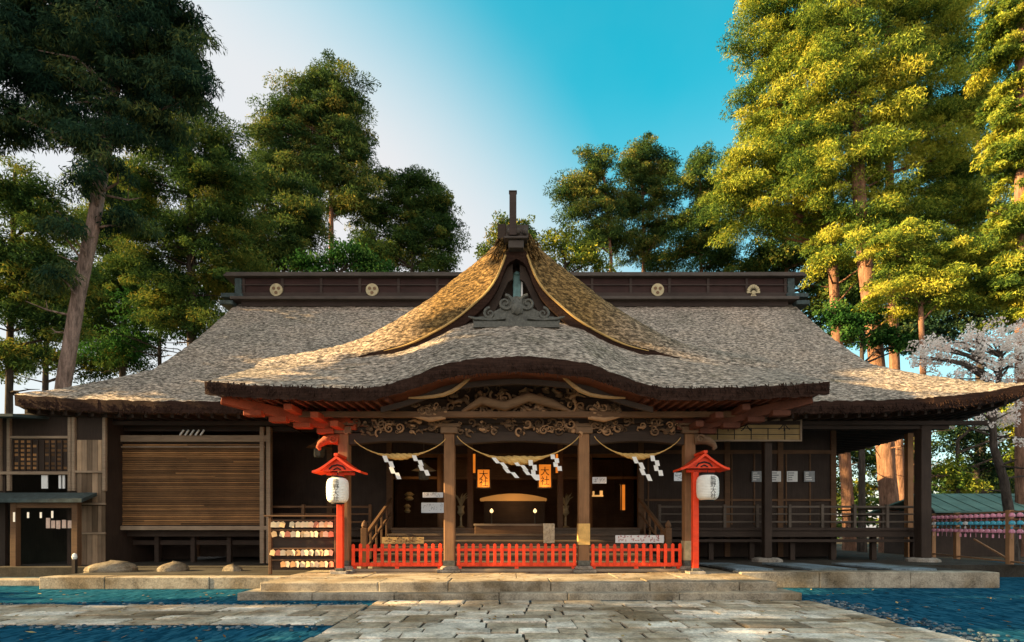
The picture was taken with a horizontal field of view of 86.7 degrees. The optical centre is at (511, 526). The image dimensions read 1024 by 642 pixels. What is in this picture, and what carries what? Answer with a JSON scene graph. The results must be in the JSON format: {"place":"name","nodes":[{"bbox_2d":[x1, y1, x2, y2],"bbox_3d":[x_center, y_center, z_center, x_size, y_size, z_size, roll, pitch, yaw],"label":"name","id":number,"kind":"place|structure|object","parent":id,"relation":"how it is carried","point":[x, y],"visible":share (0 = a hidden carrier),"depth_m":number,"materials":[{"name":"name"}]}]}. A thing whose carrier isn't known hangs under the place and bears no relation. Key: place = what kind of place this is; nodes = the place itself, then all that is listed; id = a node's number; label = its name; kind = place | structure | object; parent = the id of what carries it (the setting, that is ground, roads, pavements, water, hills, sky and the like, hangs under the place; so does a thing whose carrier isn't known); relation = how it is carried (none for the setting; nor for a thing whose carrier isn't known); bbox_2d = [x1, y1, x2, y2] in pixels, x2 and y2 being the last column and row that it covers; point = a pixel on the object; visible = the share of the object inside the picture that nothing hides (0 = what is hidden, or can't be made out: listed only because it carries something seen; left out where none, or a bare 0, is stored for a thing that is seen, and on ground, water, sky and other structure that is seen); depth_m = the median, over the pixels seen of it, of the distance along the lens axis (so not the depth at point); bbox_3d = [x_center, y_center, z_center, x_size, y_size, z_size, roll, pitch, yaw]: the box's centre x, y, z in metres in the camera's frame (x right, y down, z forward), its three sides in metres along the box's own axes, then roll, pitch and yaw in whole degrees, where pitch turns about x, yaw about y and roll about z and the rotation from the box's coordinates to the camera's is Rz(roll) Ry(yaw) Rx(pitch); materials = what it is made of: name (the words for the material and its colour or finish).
{"place":"outdoors","nodes":[
{"label":"outdoors","id":0,"kind":"place"},
{"bbox_2d":[0,414,162,565],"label":"side building","id":1,"kind":"structure","parent":0,"point":[61,487],"depth_m":17.60,"materials":[{"name":"brown wood"}]},
{"bbox_2d":[12,440,67,470],"bbox_3d":[-15.260,-2.298,17.574,1.821,0.994,0.047,0,0,0],"label":"lattice window","id":2,"kind":"structure","parent":1,"relation":"in","point":[25,450],"depth_m":17.57,"materials":[{"name":"brown wood"}]},
{"bbox_2d":[0,604,367,624],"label":"side path","id":3,"kind":"structure","parent":0,"point":[56,614],"depth_m":9.31,"materials":[{"name":"stone"}]},
{"bbox_2d":[456,494,466,526],"bbox_3d":[-2.241,-0.708,23.901,0.670,1.517,0.604,0,0,0],"label":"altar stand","id":4,"kind":"object","parent":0,"point":[461,500],"visible":0.85,"depth_m":23.81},
{"bbox_2d":[0,0,1014,527],"label":"sky","id":5,"kind":"structure","parent":0,"point":[495,98],"materials":[{"name":"blue"}]},
{"bbox_2d":[0,599,1019,641],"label":"pebbles","id":6,"kind":"object","parent":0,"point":[982,636],"visible":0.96,"depth_m":8.38,"materials":[{"name":"grey stone"}]},
{"bbox_2d":[0,561,1023,641],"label":"gravel yard","id":7,"kind":"structure","parent":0,"point":[1006,604],"depth_m":10.45,"materials":[{"name":"gravel"}]},
{"bbox_2d":[0,578,38,585],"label":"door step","id":8,"kind":"object","parent":7,"relation":"on","point":[19,581],"depth_m":14.01,"materials":[{"name":"stone"}]},
{"bbox_2d":[0,557,372,588],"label":"stone platform","id":9,"kind":"structure","parent":7,"relation":"on","point":[205,573],"depth_m":13.77,"materials":[{"name":"stone"}]},
{"bbox_2d":[72,553,77,572],"bbox_3d":[-12.913,1.090,16.020,0.140,0.600,0.133,0,0,0],"label":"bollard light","id":10,"kind":"object","parent":9,"relation":"on","point":[74,563],"visible":1,"depth_m":15.98,"materials":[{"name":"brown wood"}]},
{"bbox_2d":[83,560,138,572],"bbox_3d":[-11.301,1.125,15.182,1.418,0.370,0.866,0,0,0],"label":"boulder","id":11,"kind":"object","parent":9,"relation":"on","point":[114,566],"visible":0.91,"depth_m":14.94,"materials":[{"name":"stone"}]},
{"bbox_2d":[157,561,189,571],"bbox_3d":[-9.621,1.145,15.392,0.786,0.330,0.627,0,0,0],"label":"boulder","id":12,"kind":"object","parent":9,"relation":"on","point":[172,566],"visible":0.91,"depth_m":15.23,"materials":[{"name":"stone"}]},
{"bbox_2d":[222,564,242,570],"bbox_3d":[-7.901,1.185,15.406,0.566,0.250,0.433,0,0,0],"label":"boulder","id":13,"kind":"object","parent":9,"relation":"on","point":[231,567],"visible":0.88,"depth_m":15.26,"materials":[{"name":"stone"}]},
{"bbox_2d":[264,515,336,574],"bbox_3d":[-5.383,0.478,13.975,1.900,1.523,0.250,0,0,0],"label":"plaque rack","id":14,"kind":"object","parent":9,"relation":"on","point":[280,543],"visible":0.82,"depth_m":14.00,"materials":[{"name":"brown wood"}]},
{"bbox_2d":[271,531,276,536],"bbox_3d":[-6.100,0.195,13.909,0.132,0.155,0.016,-14,-3,-3],"label":"votive plaque tag","id":15,"kind":"object","parent":14,"relation":"hanging from","point":[273,533],"visible":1,"depth_m":13.90,"materials":[{"name":"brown wood"}]},
{"bbox_2d":[279,521,285,527],"bbox_3d":[-5.883,-0.051,13.916,0.132,0.155,0.016,14,-5,4],"label":"votive plaque tag","id":16,"kind":"object","parent":14,"relation":"hanging from","point":[282,523],"visible":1,"depth_m":13.91,"materials":[{"name":"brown wood"}]},
{"bbox_2d":[280,550,285,555],"bbox_3d":[-5.875,0.673,13.921,0.132,0.155,0.016,-1,1,-5],"label":"votive plaque tag","id":17,"kind":"object","parent":14,"relation":"hanging from","point":[282,552],"visible":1,"depth_m":13.91,"materials":[{"name":"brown wood"}]},
{"bbox_2d":[290,531,295,536],"bbox_3d":[-5.612,0.197,13.916,0.132,0.155,0.016,-7,2,-5],"label":"votive plaque tag","id":18,"kind":"object","parent":14,"relation":"hanging from","point":[292,533],"visible":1,"depth_m":13.91,"materials":[{"name":"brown wood"}]},
{"bbox_2d":[304,531,309,536],"bbox_3d":[-5.258,0.197,13.912,0.132,0.155,0.016,0,-4,-3],"label":"votive plaque tag","id":19,"kind":"object","parent":14,"relation":"hanging from","point":[306,533],"visible":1,"depth_m":13.90,"materials":[{"name":"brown wood"}]},
{"bbox_2d":[328,531,333,536],"bbox_3d":[-4.642,0.197,13.908,0.132,0.155,0.016,-5,-5,-5],"label":"votive plaque tag","id":20,"kind":"object","parent":14,"relation":"hanging from","point":[330,533],"visible":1,"depth_m":13.90,"materials":[{"name":"paint"}]},
{"bbox_2d":[14,190,1023,572],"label":"shrine hall","id":21,"kind":"structure","parent":9,"relation":"on","point":[514,340],"depth_m":18.11,"materials":[{"name":"wood"}]},
{"bbox_2d":[306,435,331,457],"bbox_3d":[-6.040,-2.555,17.000,0.840,0.790,0.727,0,0,0],"label":"hanging lantern","id":22,"kind":"object","parent":21,"relation":"hanging from","point":[319,454],"visible":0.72,"depth_m":16.89,"materials":[{"name":"grey metal"}]},
{"bbox_2d":[354,439,445,478],"bbox_3d":[-2.886,-1.733,13.968,2.364,1.057,0.220,0,0,0],"label":"sacred rope","id":23,"kind":"object","parent":21,"relation":"hanging from","point":[399,456],"visible":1,"depth_m":13.90,"materials":[{"name":"fabric"}]},
{"bbox_2d":[382,536,423,542],"bbox_3d":[-3.018,0.375,15.006,1.165,0.202,0.028,0,0,0],"label":"tan board","id":24,"kind":"object","parent":21,"relation":"on","point":[398,539],"visible":1,"depth_m":15.00,"materials":[{"name":"beige wood"}]},
{"bbox_2d":[404,504,410,512],"bbox_3d":[-4.534,-0.774,23.500,0.330,0.380,0.314,0,0,0],"label":"gilt ornament","id":25,"kind":"object","parent":21,"relation":"in","point":[407,507],"visible":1,"depth_m":23.41,"materials":[{"name":"gold metal"}]},
{"bbox_2d":[404,492,413,500],"bbox_3d":[-4.451,-1.299,23.500,0.462,0.360,0.439,0,0,0],"label":"gilt ornament","id":26,"kind":"object","parent":21,"relation":"in","point":[409,495],"visible":1,"depth_m":23.37,"materials":[{"name":"gold metal"}]},
{"bbox_2d":[412,463,435,479],"bbox_3d":[-2.890,-2.236,17.800,0.840,1.428,0.727,0,0,0],"label":"hanging lantern","id":27,"kind":"object","parent":21,"relation":"hanging from","point":[422,476],"visible":0.75,"depth_m":17.66,"materials":[{"name":"grey metal"}]},
{"bbox_2d":[421,503,443,512],"bbox_3d":[-3.355,-0.785,23.006,0.974,0.433,0.028,0,0,0],"label":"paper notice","id":28,"kind":"object","parent":21,"relation":"attached to","point":[432,507],"visible":0.98,"depth_m":23.00,"materials":[{"name":"white paper"}]},
{"bbox_2d":[423,492,442,497],"bbox_3d":[-3.355,-1.332,23.006,0.866,0.228,0.028,0,0,0],"label":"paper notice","id":29,"kind":"object","parent":21,"relation":"attached to","point":[432,494],"visible":1,"depth_m":23.00,"materials":[{"name":"white paper"}]},
{"bbox_2d":[472,451,476,474],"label":"box lantern","id":30,"kind":"object","parent":21,"relation":"hanging from","point":[474,460],"visible":0.91,"depth_m":19.92,"materials":[{"name":"brown paper"}]},
{"bbox_2d":[476,468,490,488],"bbox_3d":[-1.004,-2.094,19.400,0.520,1.511,0.520,0,0,0],"label":"box lantern","id":31,"kind":"object","parent":21,"relation":"hanging from","point":[483,478],"visible":1,"depth_m":19.17,"materials":[{"name":"brown paper"}]},
{"bbox_2d":[474,524,542,533],"bbox_3d":[0.021,0.155,17.885,2.503,0.470,0.830,0,0,0],"label":"offertory box","id":32,"kind":"object","parent":21,"relation":"on","point":[508,528],"visible":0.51,"depth_m":17.50,"materials":[{"name":"brown wood"}]},
{"bbox_2d":[480,494,546,523],"bbox_3d":[0.059,-0.725,25.250,3.059,1.550,0.700,0,0,0],"label":"altar table","id":33,"kind":"object","parent":21,"relation":"on","point":[513,508],"visible":0.97,"depth_m":25.00,"materials":[{"name":"brown wood"}]},
{"bbox_2d":[457,436,578,479],"bbox_3d":[0.156,-1.752,13.981,3.153,1.155,0.274,0,0,0],"label":"sacred rope","id":34,"kind":"object","parent":21,"relation":"hanging from","point":[520,460],"visible":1,"depth_m":13.88,"materials":[{"name":"fabric"}]},
{"bbox_2d":[533,509,536,523],"bbox_3d":[1.033,-0.374,24.400,0.222,0.849,0.222,0,0,22],"label":"altar lamp","id":35,"kind":"object","parent":21,"relation":"on","point":[534,510],"visible":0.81,"depth_m":24.39,"materials":[{"name":"white"}]},
{"bbox_2d":[537,446,551,488],"bbox_3d":[1.164,-2.095,19.400,0.520,1.510,0.520,0,0,0],"label":"box lantern","id":36,"kind":"object","parent":21,"relation":"hanging from","point":[545,474],"visible":0.98,"depth_m":19.17,"materials":[{"name":"brown paper"}]},
{"bbox_2d":[543,523,554,543],"bbox_3d":[1.133,0.332,16.640,0.340,0.835,0.080,0,0,0],"label":"grey notice stand","id":37,"kind":"object","parent":21,"relation":"on","point":[548,532],"visible":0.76,"depth_m":16.60,"materials":[{"name":"grey stone"}]},
{"bbox_2d":[554,449,558,474],"bbox_3d":[1.647,-2.383,20.000,0.190,0.934,0.190,0,0,0],"label":"box lantern","id":38,"kind":"object","parent":21,"relation":"hanging from","point":[556,471],"visible":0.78,"depth_m":19.93,"materials":[{"name":"brown paper"}]},
{"bbox_2d":[563,493,572,526],"bbox_3d":[2.371,-0.708,23.901,0.670,1.517,0.604,0,0,0],"label":"altar stand","id":39,"kind":"object","parent":21,"relation":"on","point":[566,499],"visible":0.83,"depth_m":23.81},
{"bbox_2d":[592,491,602,496],"bbox_3d":[3.547,-1.350,22.500,0.440,0.240,0.200,0,0,0],"label":"offering tray","id":40,"kind":"object","parent":21,"relation":"on","point":[600,495],"visible":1,"depth_m":22.42,"materials":[{"name":"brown wood"}]},
{"bbox_2d":[592,477,605,483],"bbox_3d":[3.626,-1.906,22.506,0.582,0.265,0.028,0,0,0],"label":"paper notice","id":41,"kind":"object","parent":21,"relation":"attached to","point":[598,480],"visible":1,"depth_m":22.50,"materials":[{"name":"white paper"}]},
{"bbox_2d":[620,484,625,510],"bbox_3d":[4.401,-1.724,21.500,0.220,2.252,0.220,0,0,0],"label":"box lantern","id":42,"kind":"object","parent":21,"relation":"hanging from","point":[623,497],"visible":0.93,"depth_m":21.42,"materials":[{"name":"brown paper"}]},
{"bbox_2d":[594,436,680,480],"bbox_3d":[3.232,-1.744,13.968,2.233,1.170,0.219,0,0,0],"label":"sacred rope","id":43,"kind":"object","parent":21,"relation":"hanging from","point":[635,457],"visible":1,"depth_m":13.90,"materials":[{"name":"fabric"}]},
{"bbox_2d":[615,534,663,542],"bbox_3d":[3.529,0.342,15.006,1.341,0.233,0.028,0,0,0],"label":"white banner","id":44,"kind":"object","parent":21,"relation":"attached to","point":[646,538],"visible":1,"depth_m":15.00,"materials":[{"name":"fabric"}]},
{"bbox_2d":[674,473,681,480],"bbox_3d":[6.257,-1.852,20.306,0.383,0.314,0.028,0,0,0],"label":"paper notice","id":45,"kind":"object","parent":21,"relation":"attached to","point":[677,476],"depth_m":20.30,"materials":[{"name":"white paper"}]},
{"bbox_2d":[708,419,801,441],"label":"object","id":46,"kind":"object","parent":21,"relation":"hanging from","point":[769,433],"visible":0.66,"depth_m":17.92,"materials":[{"name":"beige"}]},
{"bbox_2d":[752,471,761,481],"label":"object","id":47,"kind":"object","parent":21,"relation":"attached to","point":[756,476],"depth_m":20.42,"materials":[{"name":"white paper"}]},
{"bbox_2d":[772,471,780,481],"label":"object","id":48,"kind":"object","parent":21,"relation":"attached to","point":[776,476],"depth_m":20.42,"materials":[{"name":"white paper"}]},
{"bbox_2d":[787,471,797,481],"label":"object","id":49,"kind":"object","parent":21,"relation":"attached to","point":[792,476],"depth_m":20.42,"materials":[{"name":"white paper"}]},
{"bbox_2d":[804,471,814,481],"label":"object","id":50,"kind":"object","parent":21,"relation":"attached to","point":[809,476],"depth_m":20.42,"materials":[{"name":"white paper"}]},
{"bbox_2d":[0,572,1023,641],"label":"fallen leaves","id":51,"kind":"object","parent":7,"relation":"on","point":[649,624],"visible":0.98,"depth_m":9.30,"materials":[{"name":"brown plant"}]},
{"bbox_2d":[237,566,801,600],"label":"stone steps","id":52,"kind":"structure","parent":7,"relation":"on","point":[713,584],"depth_m":11.63,"materials":[{"name":"beige stone"}]},
{"bbox_2d":[312,453,367,573],"bbox_3d":[-4.330,-0.301,13.700,1.200,2.997,0.720,0,0,0],"label":"lantern post","id":53,"kind":"object","parent":52,"relation":"on","point":[338,462],"visible":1,"depth_m":13.62,"materials":[{"name":"paint"}]},
{"bbox_2d":[326,473,348,504],"bbox_3d":[-4.330,-0.932,13.478,0.548,0.775,0.552,0,0,0],"label":"paper lantern","id":54,"kind":"object","parent":53,"relation":"hanging from","point":[337,489],"visible":1,"depth_m":13.27,"materials":[{"name":"white paper"}]},
{"bbox_2d":[351,543,442,571],"bbox_3d":[-3.005,0.815,14.200,2.390,0.750,0.140,0,0,0],"label":"red fence","id":55,"kind":"object","parent":52,"relation":"on","point":[396,549],"visible":0.95,"depth_m":14.14,"materials":[{"name":"paint"}]},
{"bbox_2d":[456,543,576,571],"bbox_3d":[0.120,0.815,14.200,3.140,0.750,0.140,0,0,0],"label":"red fence","id":56,"kind":"object","parent":52,"relation":"on","point":[516,549],"visible":0.94,"depth_m":14.14,"materials":[{"name":"paint"}]},
{"bbox_2d":[590,543,681,571],"bbox_3d":[3.245,0.815,14.200,2.390,0.750,0.140,0,0,0],"label":"red fence","id":57,"kind":"object","parent":52,"relation":"on","point":[636,549],"visible":0.96,"depth_m":14.14,"materials":[{"name":"paint"}]},
{"bbox_2d":[673,450,729,573],"bbox_3d":[4.764,-0.337,13.700,1.200,3.067,0.720,0,0,0],"label":"lantern post","id":58,"kind":"object","parent":52,"relation":"on","point":[702,459],"visible":1,"depth_m":13.62,"materials":[{"name":"paint"}]},
{"bbox_2d":[696,470,718,501],"bbox_3d":[4.860,-1.002,13.478,0.548,0.775,0.552,0,0,0],"label":"paper lantern","id":59,"kind":"object","parent":58,"relation":"hanging from","point":[707,486],"visible":1,"depth_m":13.28,"materials":[{"name":"white paper"}]},
{"bbox_2d":[660,550,1023,587],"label":"stone platform","id":60,"kind":"structure","parent":7,"relation":"on","point":[848,569],"depth_m":14.05,"materials":[{"name":"stone"}]},
{"bbox_2d":[931,510,1023,563],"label":"chime rack","id":61,"kind":"object","parent":7,"relation":"on","point":[1009,549],"visible":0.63,"depth_m":18.14,"materials":[{"name":"brown wood"}]},
{"bbox_2d":[984,529,989,537],"bbox_3d":[15.767,0.230,18.011,0.162,0.300,0.170,0,0,-24],"label":"wind chime","id":62,"kind":"object","parent":61,"relation":"hanging from","point":[986,530],"visible":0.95,"depth_m":17.98,"materials":[{"name":"pink glass"}]},
{"bbox_2d":[1008,520,1015,528],"bbox_3d":[15.396,-0.030,16.708,0.170,0.300,0.162,0,0,35],"label":"wind chime","id":63,"kind":"object","parent":61,"relation":"hanging from","point":[1011,522],"visible":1,"depth_m":16.67,"materials":[{"name":"blue glass"}]},
{"bbox_2d":[1016,529,1023,538],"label":"wind chime","id":64,"kind":"object","parent":61,"relation":"hanging from","point":[1020,531],"visible":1,"depth_m":16.30,"materials":[{"name":"pink glass"}]},
{"bbox_2d":[1016,512,1023,519],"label":"wind chime","id":65,"kind":"object","parent":61,"relation":"hanging from","point":[1019,514],"visible":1,"depth_m":16.28,"materials":[{"name":"pink glass"}]},
{"bbox_2d":[1016,520,1023,528],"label":"wind chime","id":66,"kind":"object","parent":61,"relation":"hanging from","point":[1019,522],"visible":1,"depth_m":16.28,"materials":[{"name":"blue glass"}]},
{"bbox_2d":[303,600,973,641],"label":"stone path","id":67,"kind":"structure","parent":0,"point":[380,620],"depth_m":8.47,"materials":[{"name":"stone"}]},
{"bbox_2d":[836,537,1023,560],"bbox_3d":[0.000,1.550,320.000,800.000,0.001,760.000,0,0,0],"label":"ground","id":68,"kind":"structure","parent":0,"point":[838,545],"depth_m":26.91,"materials":[{"name":"soil"}]},
{"bbox_2d":[0,153,111,413],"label":"cedar tree","id":69,"kind":"object","parent":68,"relation":"on","point":[22,203],"visible":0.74,"depth_m":28.52,"materials":[{"name":"green plant"}]},
{"bbox_2d":[0,233,142,390],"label":"cedar tree","id":70,"kind":"object","parent":68,"relation":"on","point":[49,351],"visible":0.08,"depth_m":40.82,"materials":[{"name":"green plant"}]},
{"bbox_2d":[32,156,168,382],"bbox_3d":[-28.449,-12.554,39.197,10.524,28.432,7.347,0,0,0],"label":"cedar tree","id":71,"kind":"object","parent":68,"relation":"on","point":[101,316],"visible":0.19,"depth_m":38.41,"materials":[{"name":"green plant"}]},
{"bbox_2d":[0,0,227,388],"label":"cedar tree","id":72,"kind":"object","parent":68,"relation":"on","point":[67,50],"visible":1,"depth_m":20.86,"materials":[{"name":"green plant"}]},
{"bbox_2d":[77,284,226,368],"bbox_3d":[-23.800,-7.938,37.329,12.484,19.176,5.533,0,0,0],"label":"broadleaf tree","id":73,"kind":"object","parent":68,"relation":"on","point":[134,352],"visible":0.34,"depth_m":36.72,"materials":[{"name":"green plant"}]},
{"bbox_2d":[67,93,286,350],"bbox_3d":[-20.071,-12.641,32.876,12.332,28.582,6.351,0,0,0],"label":"cedar tree","id":74,"kind":"object","parent":68,"relation":"on","point":[213,182],"visible":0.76,"depth_m":32.38,"materials":[{"name":"green plant"}]},
{"bbox_2d":[219,156,336,271],"bbox_3d":[-17.984,-12.645,40.165,9.930,28.590,6.786,0,0,0],"label":"cedar tree","id":75,"kind":"object","parent":68,"relation":"on","point":[298,214],"visible":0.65,"depth_m":39.12,"materials":[{"name":"green plant"}]},
{"bbox_2d":[239,48,386,271],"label":"cedar tree","id":76,"kind":"object","parent":68,"relation":"on","point":[318,112],"visible":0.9,"depth_m":42.09,"materials":[{"name":"green plant"}]},
{"bbox_2d":[279,237,406,271],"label":"broadleaf tree","id":77,"kind":"object","parent":68,"relation":"on","point":[361,260],"visible":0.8,"depth_m":37.56,"materials":[{"name":"green plant"}]},
{"bbox_2d":[344,164,473,271],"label":"cedar tree","id":78,"kind":"object","parent":68,"relation":"on","point":[417,204],"visible":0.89,"depth_m":44.25,"materials":[{"name":"green plant"}]},
{"bbox_2d":[473,209,539,260],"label":"cedar tree","id":79,"kind":"object","parent":68,"relation":"on","point":[488,244],"visible":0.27,"depth_m":61.22,"materials":[{"name":"green plant"}]},
{"bbox_2d":[533,219,621,271],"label":"cedar tree","id":80,"kind":"object","parent":68,"relation":"on","point":[563,249],"visible":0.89,"depth_m":43.63,"materials":[{"name":"plant"}]},
{"bbox_2d":[543,143,650,271],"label":"cedar tree","id":81,"kind":"object","parent":68,"relation":"on","point":[582,193],"visible":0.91,"depth_m":47.40,"materials":[{"name":"green plant"}]},
{"bbox_2d":[607,130,693,271],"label":"cedar tree","id":82,"kind":"object","parent":68,"relation":"on","point":[646,171],"visible":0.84,"depth_m":49.29,"materials":[{"name":"green plant"}]},
{"bbox_2d":[655,140,751,271],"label":"cedar tree","id":83,"kind":"object","parent":68,"relation":"on","point":[691,243],"visible":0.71,"depth_m":46.46,"materials":[{"name":"green plant"}]},
{"bbox_2d":[691,0,880,550],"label":"cedar tree","id":84,"kind":"object","parent":68,"relation":"on","point":[746,183],"visible":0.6,"depth_m":34.45,"materials":[{"name":"green plant"}]},
{"bbox_2d":[722,197,967,353],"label":"cedar tree","id":85,"kind":"object","parent":68,"relation":"on","point":[772,257],"visible":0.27,"depth_m":45.19,"materials":[{"name":"green plant"}]},
{"bbox_2d":[757,0,951,552],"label":"cedar tree","id":86,"kind":"object","parent":68,"relation":"on","point":[839,57],"visible":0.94,"depth_m":31.34,"materials":[{"name":"green plant"}]},
{"bbox_2d":[812,297,931,551],"bbox_3d":[20.329,-5.631,30.585,6.745,14.563,3.257,0,0,0],"label":"broadleaf tree","id":87,"kind":"object","parent":68,"relation":"on","point":[852,323],"visible":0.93,"depth_m":30.29,"materials":[{"name":"green plant"}]},
{"bbox_2d":[836,433,944,505],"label":"cedar tree","id":88,"kind":"object","parent":68,"relation":"on","point":[870,458],"visible":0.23,"depth_m":41.44,"materials":[{"name":"green plant"}]},
{"bbox_2d":[836,449,1014,538],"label":"wood","id":89,"kind":"object","parent":68,"relation":"on","point":[875,500],"visible":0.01,"depth_m":61.47,"materials":[{"name":"green plant"}]},
{"bbox_2d":[851,216,1004,488],"bbox_3d":[22.933,-7.410,29.041,9.326,18.129,4.339,0,0,0],"label":"cedar tree","id":90,"kind":"object","parent":68,"relation":"on","point":[912,256],"visible":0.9,"depth_m":28.53,"materials":[{"name":"green plant"}]},
{"bbox_2d":[852,0,1012,500],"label":"cedar tree","id":91,"kind":"object","parent":68,"relation":"on","point":[947,169],"visible":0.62,"depth_m":33.11,"materials":[{"name":"green plant"}]},
{"bbox_2d":[867,493,1023,556],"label":"shed","id":92,"kind":"structure","parent":68,"relation":"on","point":[942,503],"depth_m":27.80,"materials":[{"name":"green metal"}]},
{"bbox_2d":[899,13,1012,493],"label":"cedar tree","id":93,"kind":"object","parent":68,"relation":"on","point":[947,330],"visible":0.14,"depth_m":43.51,"materials":[{"name":"green plant"}]},
{"bbox_2d":[904,315,1023,561],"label":"cherry tree","id":94,"kind":"object","parent":68,"relation":"on","point":[998,369],"visible":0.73,"depth_m":23.87,"materials":[{"name":"white plant"}]},
{"bbox_2d":[913,402,1014,493],"bbox_3d":[31.392,-3.983,35.776,8.990,11.267,5.001,0,0,0],"label":"broadleaf tree","id":95,"kind":"object","parent":68,"relation":"on","point":[956,477],"visible":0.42,"depth_m":35.70,"materials":[{"name":"green plant"}]},
{"bbox_2d":[931,417,1014,493],"bbox_3d":[34.461,-3.619,39.904,7.843,10.538,5.572,0,0,0],"label":"broadleaf tree","id":96,"kind":"object","parent":68,"relation":"on","point":[973,439],"visible":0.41,"depth_m":39.76,"materials":[{"name":"green plant"}]},
{"bbox_2d":[963,0,1023,556],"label":"cedar tree","id":97,"kind":"object","parent":68,"relation":"on","point":[1000,277],"visible":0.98,"depth_m":27.86,"materials":[{"name":"green plant"}]}
]}

